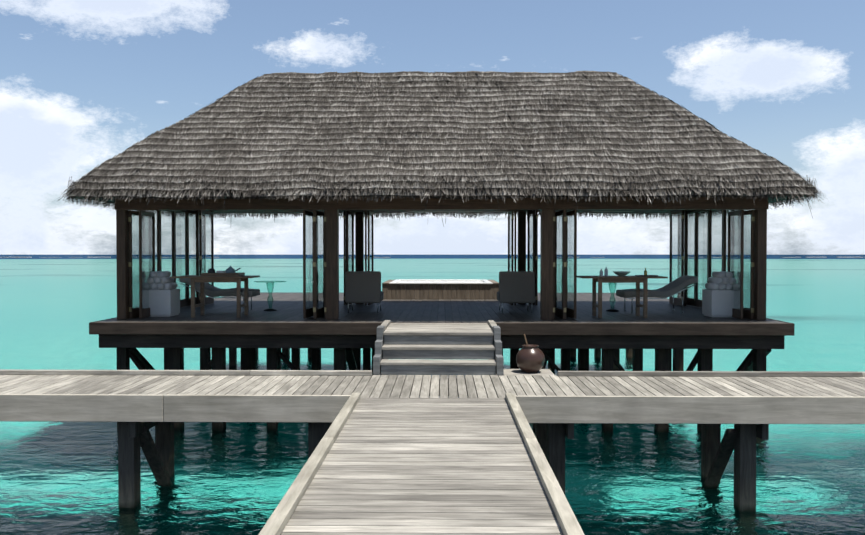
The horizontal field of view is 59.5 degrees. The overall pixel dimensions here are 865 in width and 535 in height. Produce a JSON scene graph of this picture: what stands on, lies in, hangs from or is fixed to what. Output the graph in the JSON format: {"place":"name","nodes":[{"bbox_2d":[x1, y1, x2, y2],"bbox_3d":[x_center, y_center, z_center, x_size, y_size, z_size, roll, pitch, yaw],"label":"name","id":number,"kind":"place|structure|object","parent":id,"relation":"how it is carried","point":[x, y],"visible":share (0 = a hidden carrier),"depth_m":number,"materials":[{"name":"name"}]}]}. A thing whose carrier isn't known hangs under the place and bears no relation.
{"place":"outdoors","nodes":[
{"label":"outdoors","id":0,"kind":"place"},
{"bbox_2d":[0,255,864,534],"bbox_3d":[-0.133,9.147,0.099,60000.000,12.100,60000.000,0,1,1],"label":"sea water","id":1,"kind":"structure","parent":0,"point":[232,478],"depth_m":12.34,"materials":[{"name":"teal liquid"}]},
{"bbox_2d":[118,422,768,510],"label":"walkway pilings","id":2,"kind":"object","parent":1,"relation":"in","point":[740,440],"visible":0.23,"depth_m":9.25,"materials":[{"name":"brown wood"}]},
{"bbox_2d":[0,369,864,395],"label":"jetty cross kerbs","id":3,"kind":"structure","parent":2,"relation":"on","point":[506,373],"depth_m":10.59,"materials":[{"name":"grey wood"}]},
{"bbox_2d":[0,375,864,397],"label":"jetty cross planks","id":4,"kind":"object","parent":3,"relation":"attached to","point":[392,386],"visible":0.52,"depth_m":9.81,"materials":[{"name":"grey wood"}]},
{"bbox_2d":[258,393,583,534],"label":"walkway curbs","id":5,"kind":"structure","parent":4,"relation":"on","point":[279,518],"depth_m":5.63,"materials":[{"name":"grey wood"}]},
{"bbox_2d":[281,398,563,534],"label":"jetty walkway planks","id":6,"kind":"object","parent":5,"relation":"on","point":[427,466],"visible":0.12,"depth_m":5.76,"materials":[{"name":"grey wood"}]},
{"bbox_2d":[0,394,864,423],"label":"walkway side beam","id":7,"kind":"structure","parent":4,"relation":"attached to","point":[535,409],"depth_m":8.91,"materials":[{"name":"grey wood"}]},
{"bbox_2d":[373,320,503,376],"bbox_3d":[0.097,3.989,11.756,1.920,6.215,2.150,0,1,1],"label":"stairs","id":8,"kind":"structure","parent":4,"relation":"on","point":[469,340],"depth_m":10.95,"materials":[{"name":"grey wood"}]},
{"bbox_2d":[516,344,544,372],"bbox_3d":[1.415,1.319,10.945,0.420,0.390,0.420,0,1,1],"label":"urn","id":9,"kind":"object","parent":3,"relation":"on","point":[530,358],"visible":1,"depth_m":10.80,"materials":[{"name":"ceramic"}]},
{"bbox_2d":[116,348,771,431],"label":"support pilings","id":10,"kind":"object","parent":1,"relation":"in","point":[754,359],"visible":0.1,"depth_m":13.46,"materials":[{"name":"black wood"}]},
{"bbox_2d":[98,293,784,322],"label":"pavilion floor boards","id":11,"kind":"object","parent":10,"relation":"on","point":[288,307],"visible":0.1,"depth_m":15.11,"materials":[{"name":"black wood"}]},
{"bbox_2d":[142,289,179,316],"bbox_3d":[-5.135,0.661,14.290,0.570,0.500,0.528,0,1,1],"label":"towel cabinet","id":12,"kind":"object","parent":11,"relation":"on","point":[164,303],"visible":0.71,"depth_m":14.03,"materials":[{"name":"white paint"}]},
{"bbox_2d":[143,271,177,289],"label":"rolled towels","id":13,"kind":"object","parent":12,"relation":"on","point":[160,280],"visible":0.92,"depth_m":14.09,"materials":[{"name":"fabric"}]},
{"bbox_2d":[170,275,259,317],"bbox_3d":[-4.046,0.536,14.146,1.480,0.755,0.700,0,1,1],"label":"table","id":14,"kind":"object","parent":11,"relation":"on","point":[202,280],"visible":1,"depth_m":13.85,"materials":[{"name":"brown wood"}]},
{"bbox_2d":[201,273,244,275],"bbox_3d":[-3.916,0.128,14.147,0.720,0.059,0.380,0,1,1],"label":"tray","id":15,"kind":"object","parent":14,"relation":"on","point":[222,274],"visible":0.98,"depth_m":13.96,"materials":[{"name":"brown wood"}]},
{"bbox_2d":[207,268,214,272],"bbox_3d":[-4.127,0.074,14.129,0.144,0.130,0.142,0,1,1],"label":"pot","id":16,"kind":"object","parent":15,"relation":"on","point":[211,270],"visible":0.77,"depth_m":14.08,"materials":[{"name":"grey"}]},
{"bbox_2d":[225,266,240,272],"bbox_3d":[-3.737,0.052,14.124,0.276,0.175,0.188,0,1,26],"label":"teapot","id":17,"kind":"object","parent":15,"relation":"on","point":[230,269],"visible":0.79,"depth_m":14.09,"materials":[{"name":"grey"}]},
{"bbox_2d":[181,283,255,311],"bbox_3d":[-4.384,0.599,15.572,1.371,0.579,0.640,0,1,1],"label":"lounge chair frame","id":18,"kind":"object","parent":11,"relation":"on","point":[225,297],"visible":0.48,"depth_m":15.27,"materials":[{"name":"brown wood"}]},
{"bbox_2d":[179,278,259,296],"bbox_3d":[-4.360,0.376,15.568,1.470,0.424,0.720,0,1,1],"label":"lounge chair cushion","id":19,"kind":"object","parent":18,"relation":"on","point":[211,290],"visible":0.71,"depth_m":15.22,"materials":[{"name":"fabric"}]},
{"bbox_2d":[254,281,286,307],"bbox_3d":[-3.344,0.561,15.606,0.660,0.555,0.660,0,1,1],"label":"glass side table","id":20,"kind":"object","parent":11,"relation":"on","point":[269,282],"visible":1,"depth_m":15.64,"materials":[{"name":"glass"}]},
{"bbox_2d":[264,308,276,310],"bbox_3d":[-3.344,0.863,15.611,0.280,0.050,0.280,0,1,1],"label":"table base","id":21,"kind":"object","parent":20,"relation":"attached to","point":[270,309],"visible":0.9,"depth_m":15.52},
{"bbox_2d":[345,271,383,302],"bbox_3d":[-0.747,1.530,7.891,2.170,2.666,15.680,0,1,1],"label":"lounge chair","id":22,"kind":"object","parent":11,"relation":"on","point":[362,286],"visible":1,"depth_m":14.95,"materials":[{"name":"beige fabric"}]},
{"bbox_2d":[348,302,380,312],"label":"chair legs","id":23,"kind":"object","parent":22,"relation":"attached to","point":[352,307],"visible":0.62,"depth_m":14.95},
{"bbox_2d":[382,284,498,298],"bbox_3d":[0.236,0.604,20.853,3.040,0.390,2.600,0,1,1],"label":"hot tub surround","id":24,"kind":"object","parent":11,"relation":"on","point":[450,291],"depth_m":19.55,"materials":[{"name":"brown wood"}]},
{"bbox_2d":[382,280,498,283],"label":"cushions","id":25,"kind":"object","parent":24,"relation":"on","point":[492,281],"visible":0.69,"depth_m":20.25,"materials":[{"name":"grey fabric"}]},
{"bbox_2d":[389,279,493,296],"bbox_3d":[0.236,0.561,20.842,2.978,0.376,2.640,0,1,1],"label":"plunge pool rim","id":26,"kind":"object","parent":24,"relation":"on","point":[441,281],"visible":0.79,"depth_m":21.29,"materials":[{"name":"grey stone"}]},
{"bbox_2d":[129,210,753,318],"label":"door frames","id":27,"kind":"structure","parent":11,"relation":"on","point":[140,312],"depth_m":14.30,"materials":[{"name":"brown wood"}]},
{"bbox_2d":[131,210,750,309],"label":"glass panels","id":28,"kind":"object","parent":27,"relation":"in","point":[146,247],"visible":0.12,"depth_m":14.23,"materials":[{"name":"clear glass"}]},
{"bbox_2d":[128,210,754,312],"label":"pavilion door hinges","id":29,"kind":"object","parent":27,"relation":"attached to","point":[368,258],"visible":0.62,"depth_m":13.54,"materials":[{"name":"metal"}]},
{"bbox_2d":[116,209,766,319],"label":"support posts","id":30,"kind":"object","parent":11,"relation":"on","point":[546,259],"visible":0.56,"depth_m":13.38,"materials":[{"name":"brown wood"}]},
{"bbox_2d":[115,196,767,211],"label":"pavilion beams","id":31,"kind":"structure","parent":30,"relation":"on","point":[700,203],"depth_m":13.34,"materials":[{"name":"brown wood"}]},
{"bbox_2d":[52,71,825,225],"bbox_3d":[0.154,-2.462,15.473,13.426,3.136,6.081,0,1,1],"label":"thatched roof","id":32,"kind":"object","parent":31,"relation":"on","point":[307,190],"depth_m":13.58,"materials":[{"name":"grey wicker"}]},
{"bbox_2d":[499,302,531,312],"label":"chair legs","id":33,"kind":"object","parent":11,"relation":"on","point":[527,307],"visible":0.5,"depth_m":14.90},
{"bbox_2d":[497,271,534,302],"bbox_3d":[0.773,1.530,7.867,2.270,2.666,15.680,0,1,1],"label":"lounge chair","id":34,"kind":"object","parent":11,"relation":"on","point":[516,286],"visible":1,"depth_m":14.90,"materials":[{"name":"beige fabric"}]},
{"bbox_2d":[608,283,616,308],"bbox_3d":[3.674,0.564,15.448,0.660,0.555,0.660,0,1,1],"label":"glass side table","id":35,"kind":"object","parent":11,"relation":"on","point":[613,302],"visible":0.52,"depth_m":15.48,"materials":[{"name":"glass"}]},
{"bbox_2d":[606,309,618,311],"bbox_3d":[3.674,0.866,15.454,0.280,0.050,0.280,0,1,1],"label":"table base","id":36,"kind":"object","parent":11,"relation":"on","point":[612,310],"visible":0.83,"depth_m":15.35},
{"bbox_2d":[577,276,667,317],"bbox_3d":[3.483,0.538,14.031,1.540,0.755,0.700,0,1,1],"label":"table","id":37,"kind":"object","parent":11,"relation":"on","point":[637,280],"visible":0.94,"depth_m":13.74,"materials":[{"name":"brown wood"}]},
{"bbox_2d":[600,267,607,275],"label":"bottles","id":38,"kind":"object","parent":37,"relation":"on","point":[605,272],"visible":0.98,"depth_m":13.97,"materials":[{"name":"white"}]},
{"bbox_2d":[613,271,629,275],"bbox_3d":[3.502,0.117,14.013,0.330,0.085,0.330,0,1,1],"label":"bowl","id":39,"kind":"object","parent":37,"relation":"on","point":[621,273],"visible":0.98,"depth_m":13.94,"materials":[{"name":"grey ceramic"}]},
{"bbox_2d":[624,284,695,312],"bbox_3d":[4.525,0.605,15.236,1.362,0.579,0.640,0,1,1],"label":"lounge chair frame","id":40,"kind":"object","parent":11,"relation":"on","point":[632,298],"visible":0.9,"depth_m":14.93,"materials":[{"name":"brown wood"}]},
{"bbox_2d":[616,276,697,297],"bbox_3d":[4.501,0.382,15.233,1.460,0.424,0.720,0,1,1],"label":"lounge chair cushion","id":41,"kind":"object","parent":40,"relation":"on","point":[674,286],"visible":0.94,"depth_m":14.89,"materials":[{"name":"fabric"}]},
{"bbox_2d":[702,289,739,316],"bbox_3d":[5.404,0.664,14.129,0.570,0.500,0.528,0,1,1],"label":"towel cabinet","id":42,"kind":"object","parent":11,"relation":"on","point":[717,303],"visible":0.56,"depth_m":13.87,"materials":[{"name":"white paint"}]},
{"bbox_2d":[705,271,738,289],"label":"rolled towels","id":43,"kind":"object","parent":42,"relation":"on","point":[721,280],"visible":0.88,"depth_m":13.93,"materials":[{"name":"fabric"}]},
{"bbox_2d":[89,292,794,348],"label":"pavilion platform beams","id":44,"kind":"structure","parent":10,"relation":"on","point":[364,335],"depth_m":12.81,"materials":[{"name":"black wood"}]},
{"bbox_2d":[133,257,862,257],"bbox_3d":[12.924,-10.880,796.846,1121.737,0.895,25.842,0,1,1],"label":"reef surf","id":45,"kind":"structure","parent":1,"relation":"on","point":[788,257],"depth_m":794.52,"materials":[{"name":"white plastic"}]},
{"bbox_2d":[0,0,864,254],"label":"sky","id":46,"kind":"structure","parent":0,"point":[82,82],"materials":[{"name":"blue"}]}
]}

